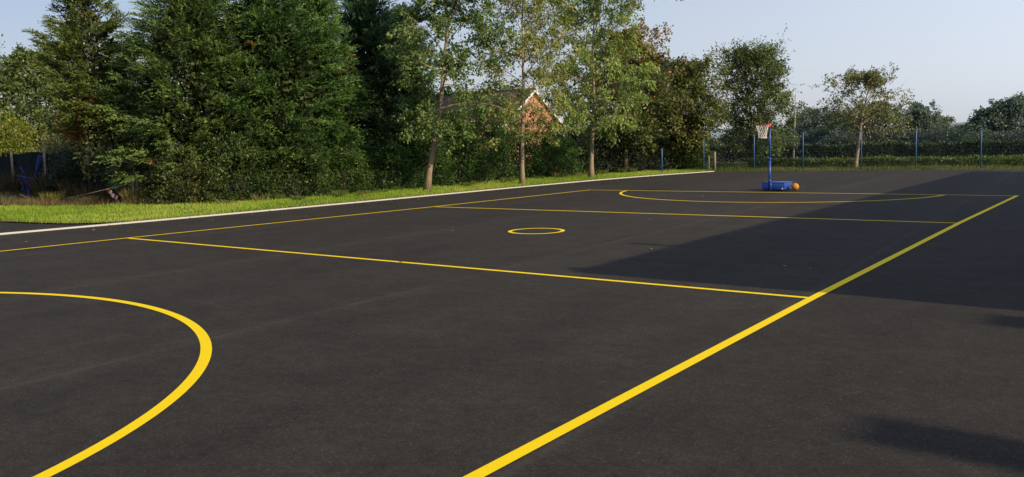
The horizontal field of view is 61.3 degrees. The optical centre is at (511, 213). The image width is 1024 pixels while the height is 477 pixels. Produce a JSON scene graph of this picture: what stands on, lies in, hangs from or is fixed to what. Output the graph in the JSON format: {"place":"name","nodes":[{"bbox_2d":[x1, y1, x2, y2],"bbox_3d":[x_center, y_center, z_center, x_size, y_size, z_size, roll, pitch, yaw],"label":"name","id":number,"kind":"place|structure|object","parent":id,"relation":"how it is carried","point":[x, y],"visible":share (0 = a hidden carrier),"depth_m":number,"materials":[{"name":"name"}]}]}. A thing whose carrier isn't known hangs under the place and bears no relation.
{"place":"outdoors","nodes":[
{"label":"outdoors","id":0,"kind":"place"},
{"bbox_2d":[431,88,561,166],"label":"house","id":1,"kind":"structure","parent":0,"point":[445,102],"depth_m":78.73,"materials":[{"name":"orange brick"}]},
{"bbox_2d":[0,136,1015,223],"bbox_3d":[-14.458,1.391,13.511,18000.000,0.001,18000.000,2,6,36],"label":"ground","id":2,"kind":"structure","parent":0,"point":[718,141],"depth_m":60.99,"materials":[{"name":"plant"}]},
{"bbox_2d":[0,196,17,200],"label":"rubble slab","id":3,"kind":"structure","parent":2,"relation":"on","point":[10,197],"depth_m":38.45,"materials":[{"name":"concrete"}]},
{"bbox_2d":[0,167,27,194],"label":"dead weeds","id":4,"kind":"object","parent":2,"relation":"on","point":[6,185],"visible":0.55,"depth_m":43.05,"materials":[{"name":"brown plant"}]},
{"bbox_2d":[0,109,50,175],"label":"bush","id":5,"kind":"object","parent":2,"relation":"on","point":[17,142],"visible":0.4,"depth_m":51.84,"materials":[{"name":"green plant"}]},
{"bbox_2d":[16,156,41,194],"bbox_3d":[-23.256,-1.794,41.658,2.004,1.996,0.314,2,6,33],"label":"metal frame","id":6,"kind":"object","parent":2,"relation":"on","point":[36,171],"visible":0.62,"depth_m":41.69,"materials":[{"name":"blue paint"}]},
{"bbox_2d":[15,170,71,197],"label":"dead weeds","id":7,"kind":"object","parent":2,"relation":"on","point":[32,185],"visible":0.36,"depth_m":39.81,"materials":[{"name":"brown plant"}]},
{"bbox_2d":[0,33,98,168],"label":"tree","id":8,"kind":"object","parent":2,"relation":"on","point":[13,66],"visible":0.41,"depth_m":57.52,"materials":[{"name":"green plant"}]},
{"bbox_2d":[38,190,66,202],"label":"grass tuft","id":9,"kind":"object","parent":2,"relation":"on","point":[59,197],"visible":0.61,"depth_m":36.70,"materials":[{"name":"brown plant"}]},
{"bbox_2d":[33,141,90,197],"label":"shrub","id":10,"kind":"object","parent":2,"relation":"on","point":[69,175],"visible":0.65,"depth_m":39.62,"materials":[{"name":"green plant"}]},
{"bbox_2d":[21,125,106,189],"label":"bramble","id":11,"kind":"object","parent":2,"relation":"on","point":[49,143],"visible":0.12,"depth_m":44.86,"materials":[{"name":"green plant"}]},
{"bbox_2d":[48,177,108,200],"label":"dead weeds","id":12,"kind":"object","parent":2,"relation":"on","point":[68,192],"visible":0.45,"depth_m":38.19,"materials":[{"name":"brown plant"}]},
{"bbox_2d":[72,196,95,202],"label":"grass tuft","id":13,"kind":"object","parent":2,"relation":"on","point":[79,200],"visible":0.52,"depth_m":35.47,"materials":[{"name":"brown plant"}]},
{"bbox_2d":[0,145,167,197],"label":"netting fence","id":14,"kind":"object","parent":2,"relation":"on","point":[11,161],"visible":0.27,"depth_m":42.63,"materials":[{"name":"grey wood"}]},
{"bbox_2d":[21,0,157,195],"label":"conifer","id":15,"kind":"object","parent":2,"relation":"on","point":[72,35],"visible":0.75,"depth_m":35.27,"materials":[{"name":"green plant"}]},
{"bbox_2d":[63,184,125,199],"bbox_3d":[-17.727,-0.881,36.318,4.242,0.746,0.072,1,5,25],"label":"rail","id":16,"kind":"object","parent":2,"relation":"on","point":[93,192],"visible":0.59,"depth_m":36.17,"materials":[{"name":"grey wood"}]},
{"bbox_2d":[46,73,145,151],"bbox_3d":[-26.876,-5.938,58.021,7.665,7.854,6.872,-4,6,-33],"label":"tree","id":17,"kind":"object","parent":2,"relation":"on","point":[58,113],"depth_m":56.43,"materials":[{"name":"green plant"}]},
{"bbox_2d":[70,186,124,200],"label":"dead weeds","id":18,"kind":"object","parent":2,"relation":"on","point":[104,194],"visible":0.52,"depth_m":36.72,"materials":[{"name":"brown plant"}]},
{"bbox_2d":[115,185,150,203],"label":"grass tuft","id":19,"kind":"object","parent":2,"relation":"on","point":[127,195],"visible":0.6,"depth_m":34.28,"materials":[{"name":"brown plant"}]},
{"bbox_2d":[132,167,135,194],"bbox_3d":[-15.565,-1.149,35.630,0.294,1.534,0.150,2,6,36],"label":"wooden post","id":20,"kind":"object","parent":2,"relation":"on","point":[134,185],"visible":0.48,"depth_m":35.58,"materials":[{"name":"grey wood"}]},
{"bbox_2d":[83,138,185,193],"bbox_3d":[-18.180,-2.365,41.453,7.373,3.107,3.633,2,6,36],"label":"shrub","id":21,"kind":"object","parent":2,"relation":"on","point":[133,151],"visible":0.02,"depth_m":41.12,"materials":[{"name":"green plant"}]},
{"bbox_2d":[135,171,139,191],"bbox_3d":[-15.249,-1.049,35.281,0.185,1.375,0.164,0,5,14],"label":"wooden post","id":22,"kind":"object","parent":2,"relation":"on","point":[137,184],"visible":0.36,"depth_m":35.21,"materials":[{"name":"grey wood"}]},
{"bbox_2d":[0,190,294,206],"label":"weeds","id":23,"kind":"object","parent":2,"relation":"on","point":[24,201],"visible":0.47,"depth_m":35.21,"materials":[{"name":"green plant"}]},
{"bbox_2d":[108,190,117,198],"bbox_3d":[-16.405,-0.783,35.535,0.680,0.376,0.137,2,6,36],"label":"barrier tape","id":24,"kind":"object","parent":23,"relation":"in","point":[113,194],"visible":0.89,"depth_m":35.47,"materials":[{"name":"white plastic"}]},
{"bbox_2d":[136,140,236,204],"bbox_3d":[-12.643,-1.644,33.709,4.199,2.645,3.264,2,6,36],"label":"shrub","id":25,"kind":"object","parent":2,"relation":"on","point":[176,191],"visible":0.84,"depth_m":33.19,"materials":[{"name":"green plant"}]},
{"bbox_2d":[80,0,306,196],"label":"conifer","id":26,"kind":"object","parent":2,"relation":"on","point":[174,32],"visible":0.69,"depth_m":33.88,"materials":[{"name":"green plant"}]},
{"bbox_2d":[189,106,298,202],"bbox_3d":[-10.714,-2.346,34.308,3.451,3.852,3.911,2,6,36],"label":"shrub","id":27,"kind":"object","parent":2,"relation":"on","point":[243,192],"visible":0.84,"depth_m":33.69,"materials":[{"name":"green plant"}]},
{"bbox_2d":[184,0,366,181],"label":"conifer","id":28,"kind":"object","parent":2,"relation":"on","point":[273,18],"visible":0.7,"depth_m":34.97,"materials":[{"name":"green plant"}]},
{"bbox_2d":[247,103,339,198],"bbox_3d":[-9.003,-2.568,35.673,3.223,4.016,4.355,2,6,36],"label":"shrub","id":29,"kind":"object","parent":2,"relation":"on","point":[306,180],"visible":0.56,"depth_m":35.15,"materials":[{"name":"green plant"}]},
{"bbox_2d":[264,0,384,188],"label":"conifer","id":30,"kind":"object","parent":2,"relation":"on","point":[326,8],"visible":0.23,"depth_m":37.29,"materials":[{"name":"green plant"}]},
{"bbox_2d":[305,113,383,195],"bbox_3d":[-7.400,-2.598,37.747,3.798,3.657,3.012,-5,6,-39],"label":"shrub","id":31,"kind":"object","parent":2,"relation":"on","point":[340,175],"visible":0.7,"depth_m":37.41,"materials":[{"name":"green plant"}]},
{"bbox_2d":[0,169,710,223],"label":"verge","id":32,"kind":"structure","parent":2,"relation":"on","point":[217,207],"depth_m":30.17,"materials":[{"name":"plant"}]},
{"bbox_2d":[215,200,232,203],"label":"weed tuft","id":33,"kind":"object","parent":32,"relation":"on","point":[223,202],"visible":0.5,"depth_m":32.26,"materials":[{"name":"green plant"}]},
{"bbox_2d":[249,193,269,201],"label":"weed tuft","id":34,"kind":"object","parent":32,"relation":"on","point":[256,198],"visible":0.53,"depth_m":33.50,"materials":[{"name":"green plant"}]},
{"bbox_2d":[269,192,283,199],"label":"weed tuft","id":35,"kind":"object","parent":32,"relation":"on","point":[281,196],"visible":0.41,"depth_m":34.40,"materials":[{"name":"green plant"}]},
{"bbox_2d":[290,194,306,199],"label":"weed tuft","id":36,"kind":"object","parent":32,"relation":"on","point":[298,197],"visible":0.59,"depth_m":33.83,"materials":[{"name":"green plant"}]},
{"bbox_2d":[329,189,346,196],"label":"weed tuft","id":37,"kind":"object","parent":32,"relation":"on","point":[337,194],"visible":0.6,"depth_m":35.11,"materials":[{"name":"green plant"}]},
{"bbox_2d":[357,189,369,194],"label":"weed tuft","id":38,"kind":"object","parent":32,"relation":"on","point":[364,192],"visible":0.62,"depth_m":36.52,"materials":[{"name":"green plant"}]},
{"bbox_2d":[391,186,405,189],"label":"weed tuft","id":39,"kind":"object","parent":32,"relation":"on","point":[400,187],"visible":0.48,"depth_m":39.04,"materials":[{"name":"green plant"}]},
{"bbox_2d":[460,181,472,186],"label":"weed tuft","id":40,"kind":"object","parent":32,"relation":"on","point":[467,184],"visible":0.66,"depth_m":41.54,"materials":[{"name":"green plant"}]},
{"bbox_2d":[500,176,515,181],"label":"weed tuft","id":41,"kind":"object","parent":32,"relation":"on","point":[502,179],"visible":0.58,"depth_m":44.75,"materials":[{"name":"green plant"}]},
{"bbox_2d":[553,172,566,177],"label":"weed tuft","id":42,"kind":"object","parent":32,"relation":"on","point":[561,174],"visible":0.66,"depth_m":48.95,"materials":[{"name":"green plant"}]},
{"bbox_2d":[598,169,609,173],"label":"weed tuft","id":43,"kind":"object","parent":32,"relation":"on","point":[604,171],"visible":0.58,"depth_m":52.47,"materials":[{"name":"green plant"}]},
{"bbox_2d":[616,167,626,172],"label":"weed tuft","id":44,"kind":"object","parent":32,"relation":"on","point":[622,171],"visible":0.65,"depth_m":53.75,"materials":[{"name":"green plant"}]},
{"bbox_2d":[627,167,637,171],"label":"weed tuft","id":45,"kind":"object","parent":32,"relation":"on","point":[633,170],"visible":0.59,"depth_m":54.38,"materials":[{"name":"green plant"}]},
{"bbox_2d":[0,171,714,234],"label":"kerb","id":46,"kind":"structure","parent":2,"relation":"on","point":[305,206],"depth_m":29.41,"materials":[{"name":"concrete"}]},
{"bbox_2d":[328,0,419,178],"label":"conifer","id":47,"kind":"object","parent":2,"relation":"on","point":[366,22],"visible":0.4,"depth_m":40.11,"materials":[{"name":"green plant"}]},
{"bbox_2d":[346,120,425,191],"bbox_3d":[-5.936,-2.648,39.740,3.191,3.351,4.015,2,6,36],"label":"shrub","id":48,"kind":"object","parent":2,"relation":"on","point":[393,180],"visible":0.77,"depth_m":39.56,"materials":[{"name":"green plant"}]},
{"bbox_2d":[364,1,449,169],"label":"conifer","id":49,"kind":"object","parent":2,"relation":"on","point":[396,13],"visible":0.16,"depth_m":42.17,"materials":[{"name":"green plant"}]},
{"bbox_2d":[390,126,463,188],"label":"shrub","id":50,"kind":"object","parent":2,"relation":"on","point":[439,165],"visible":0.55,"depth_m":41.66,"materials":[{"name":"green plant"}]},
{"bbox_2d":[377,0,531,190],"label":"tree","id":51,"kind":"object","parent":2,"relation":"on","point":[420,100],"visible":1,"depth_m":37.21,"materials":[{"name":"green plant"}]},
{"bbox_2d":[415,112,500,185],"bbox_3d":[-2.952,-3.351,44.392,4.052,3.875,4.631,2,6,36],"label":"bush","id":52,"kind":"object","parent":2,"relation":"on","point":[466,163],"visible":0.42,"depth_m":44.04,"materials":[{"name":"green plant"}]},
{"bbox_2d":[448,95,518,182],"bbox_3d":[-1.536,-4.092,47.007,3.877,4.851,4.908,2,6,36],"label":"bush","id":53,"kind":"object","parent":2,"relation":"on","point":[492,152],"visible":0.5,"depth_m":46.52,"materials":[{"name":"green plant"}]},
{"bbox_2d":[0,169,1023,476],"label":"court","id":54,"kind":"object","parent":2,"relation":"on","point":[908,363],"visible":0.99,"depth_m":9.59,"materials":[{"name":"asphalt"}]},
{"bbox_2d":[0,292,211,476],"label":"goal arc","id":55,"kind":"object","parent":54,"relation":"on","point":[191,379],"visible":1,"depth_m":7.64,"materials":[{"name":"yellow paint"}]},
{"bbox_2d":[5,190,585,250],"bbox_3d":[-6.979,0.301,23.814,0.270,0.001,33.586,3,6,38],"label":"sideline","id":56,"kind":"object","parent":54,"relation":"on","point":[267,223],"visible":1,"depth_m":23.61,"materials":[{"name":"yellow paint"}]},
{"bbox_2d":[128,238,807,297],"bbox_3d":[-2.702,0.848,16.158,16.320,0.001,0.125,2,6,36],"label":"third line","id":57,"kind":"object","parent":54,"relation":"on","point":[501,270],"visible":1,"depth_m":14.09,"materials":[{"name":"yellow paint"}]},
{"bbox_2d":[26,172,993,268],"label":"leaf litter","id":58,"kind":"object","parent":54,"relation":"on","point":[485,190],"visible":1,"depth_m":28.11,"materials":[{"name":"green plant"}]},
{"bbox_2d":[508,228,564,233],"bbox_3d":[0.580,0.409,20.562,1.360,0.001,1.360,2,6,36],"label":"circle","id":59,"kind":"object","parent":54,"relation":"on","point":[562,230],"visible":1,"depth_m":20.33,"materials":[{"name":"yellow paint"}]},
{"bbox_2d":[455,207,948,222],"bbox_3d":[3.919,-0.008,24.697,15.738,0.001,0.100,2,6,34],"label":"third line","id":60,"kind":"object","parent":54,"relation":"on","point":[716,215],"visible":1,"depth_m":23.54,"materials":[{"name":"yellow paint"}]},
{"bbox_2d":[463,195,1016,476],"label":"sideline","id":61,"kind":"object","parent":54,"relation":"on","point":[504,460],"visible":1,"depth_m":7.64,"materials":[{"name":"yellow paint"}]},
{"bbox_2d":[755,123,792,190],"bbox_3d":[10.183,-2.209,33.667,0.990,2.630,1.661,2,6,36],"label":"netball post","id":62,"kind":"object","parent":54,"relation":"on","point":[769,184],"visible":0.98,"depth_m":33.57,"materials":[{"name":"blue metal"}]},
{"bbox_2d":[619,190,942,202],"bbox_3d":[8.363,-0.614,30.800,12.008,0.001,5.584,2,6,36],"label":"goal arc","id":63,"kind":"object","parent":54,"relation":"on","point":[770,202],"visible":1,"depth_m":28.44,"materials":[{"name":"yellow paint"}]},
{"bbox_2d":[791,183,798,190],"bbox_3d":[10.971,-1.044,33.512,0.300,0.300,0.300,2,6,36],"label":"ball","id":64,"kind":"object","parent":54,"relation":"on","point":[794,186],"visible":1,"depth_m":33.41,"materials":[{"name":"orange rubber"}]},
{"bbox_2d":[627,190,1004,195],"bbox_3d":[9.942,-0.801,32.630,15.649,0.001,0.100,2,6,33],"label":"baseline","id":65,"kind":"object","parent":54,"relation":"on","point":[845,193],"visible":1,"depth_m":31.18,"materials":[{"name":"yellow paint"}]},
{"bbox_2d":[485,112,553,178],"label":"bush","id":66,"kind":"object","parent":2,"relation":"on","point":[533,152],"visible":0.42,"depth_m":48.67,"materials":[{"name":"green plant"}]},
{"bbox_2d":[469,0,599,183],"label":"tree","id":67,"kind":"object","parent":2,"relation":"on","point":[532,37],"visible":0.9,"depth_m":41.89,"materials":[{"name":"green plant"}]},
{"bbox_2d":[525,117,588,176],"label":"bush","id":68,"kind":"object","parent":2,"relation":"on","point":[562,161],"visible":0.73,"depth_m":50.45,"materials":[{"name":"green plant"}]},
{"bbox_2d":[543,127,614,173],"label":"bush","id":69,"kind":"object","parent":2,"relation":"on","point":[584,145],"visible":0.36,"depth_m":52.74,"materials":[{"name":"green plant"}]},
{"bbox_2d":[550,117,611,163],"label":"bush","id":70,"kind":"object","parent":2,"relation":"on","point":[566,134],"visible":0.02,"depth_m":79.16,"materials":[{"name":"green plant"}]},
{"bbox_2d":[514,0,683,177],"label":"tree","id":71,"kind":"object","parent":2,"relation":"on","point":[580,106],"visible":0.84,"depth_m":47.01,"materials":[{"name":"green plant"}]},
{"bbox_2d":[579,112,646,172],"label":"bush","id":72,"kind":"object","parent":2,"relation":"on","point":[619,158],"visible":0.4,"depth_m":54.65,"materials":[{"name":"green plant"}]},
{"bbox_2d":[575,14,691,170],"bbox_3d":[6.859,-7.366,54.158,7.084,9.861,7.554,2,6,36],"label":"tree","id":73,"kind":"object","parent":2,"relation":"on","point":[640,140],"visible":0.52,"depth_m":53.44,"materials":[{"name":"green plant"}]},
{"bbox_2d":[611,117,677,170],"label":"bush","id":74,"kind":"object","parent":2,"relation":"on","point":[645,157],"visible":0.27,"depth_m":56.85,"materials":[{"name":"green plant"}]},
{"bbox_2d":[661,148,662,170],"bbox_3d":[9.351,-3.266,53.925,0.076,1.615,0.080,2,6,36],"label":"fence post","id":75,"kind":"object","parent":2,"relation":"on","point":[661,159],"visible":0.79,"depth_m":53.90,"materials":[{"name":"blue metal"}]},
{"bbox_2d":[632,53,710,164],"bbox_3d":[11.352,-7.622,64.031,6.940,8.540,7.168,2,6,36],"label":"tree","id":76,"kind":"object","parent":2,"relation":"on","point":[661,66],"visible":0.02,"depth_m":63.19,"materials":[{"name":"green plant"}]},
{"bbox_2d":[665,132,713,169],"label":"shrub","id":77,"kind":"object","parent":2,"relation":"on","point":[688,164],"visible":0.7,"depth_m":57.48,"materials":[{"name":"green plant"}]},
{"bbox_2d":[641,50,740,168],"bbox_3d":[11.229,-6.869,58.184,6.823,8.013,6.193,-3,5,-18],"label":"tree","id":78,"kind":"object","parent":2,"relation":"on","point":[696,75],"visible":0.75,"depth_m":57.02,"materials":[{"name":"green plant"}]},
{"bbox_2d":[713,152,715,171],"bbox_3d":[12.990,-3.320,55.422,0.162,1.315,0.170,2,6,36],"label":"timber post","id":79,"kind":"object","parent":2,"relation":"on","point":[714,159],"visible":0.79,"depth_m":55.36,"materials":[{"name":"grey wood"}]},
{"bbox_2d":[702,23,807,162],"bbox_3d":[17.614,-8.669,63.818,8.290,10.494,7.813,2,6,36],"label":"tree","id":80,"kind":"object","parent":2,"relation":"on","point":[769,88],"visible":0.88,"depth_m":62.53,"materials":[{"name":"green plant"}]},
{"bbox_2d":[750,131,804,156],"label":"hedgerow bush","id":81,"kind":"object","parent":2,"relation":"on","point":[782,140],"visible":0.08,"depth_m":89.69,"materials":[{"name":"green plant"}]},
{"bbox_2d":[793,94,795,163],"bbox_3d":[19.265,-5.630,58.993,0.225,5.052,0.170,2,6,36],"label":"pole","id":82,"kind":"object","parent":2,"relation":"on","point":[794,130],"visible":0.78,"depth_m":58.96,"materials":[{"name":"grey metal"}]},
{"bbox_2d":[778,106,836,142],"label":"tree","id":83,"kind":"object","parent":2,"relation":"on","point":[804,122],"visible":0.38,"depth_m":105.50,"materials":[{"name":"green plant"}]},
{"bbox_2d":[796,125,840,154],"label":"hedgerow bush","id":84,"kind":"object","parent":2,"relation":"on","point":[809,135],"visible":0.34,"depth_m":90.07,"materials":[{"name":"green plant"}]},
{"bbox_2d":[816,108,867,140],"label":"tree","id":85,"kind":"object","parent":2,"relation":"on","point":[825,122],"visible":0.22,"depth_m":102.05,"materials":[{"name":"green plant"}]},
{"bbox_2d":[809,129,876,156],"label":"hedgerow bush","id":86,"kind":"object","parent":2,"relation":"on","point":[835,140],"visible":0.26,"depth_m":84.29,"materials":[{"name":"green plant"}]},
{"bbox_2d":[679,137,1023,162],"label":"hedge","id":87,"kind":"object","parent":2,"relation":"on","point":[952,147],"visible":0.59,"depth_m":65.10,"materials":[{"name":"green plant"}]},
{"bbox_2d":[804,61,914,166],"bbox_3d":[22.148,-6.141,54.902,6.758,6.663,5.573,2,6,36],"label":"tree","id":88,"kind":"object","parent":2,"relation":"on","point":[870,80],"visible":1,"depth_m":54.40,"materials":[{"name":"green plant"}]},
{"bbox_2d":[703,130,1023,169],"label":"wire fence","id":89,"kind":"object","parent":2,"relation":"on","point":[802,158],"visible":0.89,"depth_m":52.54,"materials":[{"name":"metal"}]},
{"bbox_2d":[837,100,920,147],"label":"tree","id":90,"kind":"object","parent":2,"relation":"on","point":[877,130],"visible":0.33,"depth_m":85.50,"materials":[{"name":"green plant"}]},
{"bbox_2d":[746,153,1023,167],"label":"hedge","id":91,"kind":"object","parent":2,"relation":"on","point":[848,161],"visible":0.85,"depth_m":55.35,"materials":[{"name":"green plant"}]},
{"bbox_2d":[862,131,907,155],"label":"hedgerow bush","id":92,"kind":"object","parent":2,"relation":"on","point":[890,138],"visible":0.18,"depth_m":84.53,"materials":[{"name":"green plant"}]},
{"bbox_2d":[898,99,939,117],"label":"tree","id":93,"kind":"object","parent":2,"relation":"on","point":[918,104],"visible":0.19,"depth_m":112.17,"materials":[{"name":"green plant"}]},
{"bbox_2d":[896,106,947,137],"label":"tree","id":94,"kind":"object","parent":2,"relation":"on","point":[923,117],"visible":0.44,"depth_m":87.26,"materials":[{"name":"green plant"}]},
{"bbox_2d":[894,124,951,155],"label":"hedgerow bush","id":95,"kind":"object","parent":2,"relation":"on","point":[910,137],"visible":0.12,"depth_m":83.86,"materials":[{"name":"green plant"}]},
{"bbox_2d":[904,121,984,155],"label":"hedgerow bush","id":96,"kind":"object","parent":2,"relation":"on","point":[941,135],"visible":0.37,"depth_m":78.86,"materials":[{"name":"green plant"}]},
{"bbox_2d":[932,115,956,129],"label":"tree","id":97,"kind":"object","parent":2,"relation":"on","point":[947,119],"visible":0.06,"depth_m":109.29,"materials":[{"name":"green plant"}]},
{"bbox_2d":[946,122,967,139],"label":"tree","id":98,"kind":"object","parent":2,"relation":"on","point":[960,125],"visible":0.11,"depth_m":106.05,"materials":[{"name":"green plant"}]},
{"bbox_2d":[954,129,1017,154],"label":"hedgerow bush","id":99,"kind":"object","parent":2,"relation":"on","point":[988,133],"visible":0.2,"depth_m":80.34,"materials":[{"name":"green plant"}]},
{"bbox_2d":[962,105,1018,148],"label":"tree","id":100,"kind":"object","parent":2,"relation":"on","point":[982,118],"visible":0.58,"depth_m":89.09,"materials":[{"name":"green plant"}]},
{"bbox_2d":[985,127,1023,154],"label":"hedgerow bush","id":101,"kind":"object","parent":2,"relation":"on","point":[1014,137],"visible":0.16,"depth_m":78.88,"materials":[{"name":"green plant"}]},
{"bbox_2d":[986,91,1023,135],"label":"tree","id":102,"kind":"object","parent":2,"relation":"on","point":[1013,105],"visible":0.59,"depth_m":88.45,"materials":[{"name":"green plant"}]},
{"bbox_2d":[1011,128,1023,154],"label":"hedgerow bush","id":103,"kind":"object","parent":2,"relation":"on","point":[1015,130],"visible":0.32,"depth_m":76.02,"materials":[{"name":"green plant"}]},
{"bbox_2d":[0,0,1023,136],"label":"sky","id":104,"kind":"structure","parent":0,"point":[961,55],"materials":[{"name":"blue"}]},
{"bbox_2d":[179,119,1023,142],"bbox_3d":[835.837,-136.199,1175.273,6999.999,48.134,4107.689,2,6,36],"label":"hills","id":105,"kind":"structure","parent":0,"point":[717,134],"depth_m":2115.14,"materials":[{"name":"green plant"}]},
{"bbox_2d":[646,159,1023,170],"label":"grass","id":106,"kind":"structure","parent":0,"point":[732,165],"depth_m":53.54,"materials":[{"name":"green plant"}]}
]}

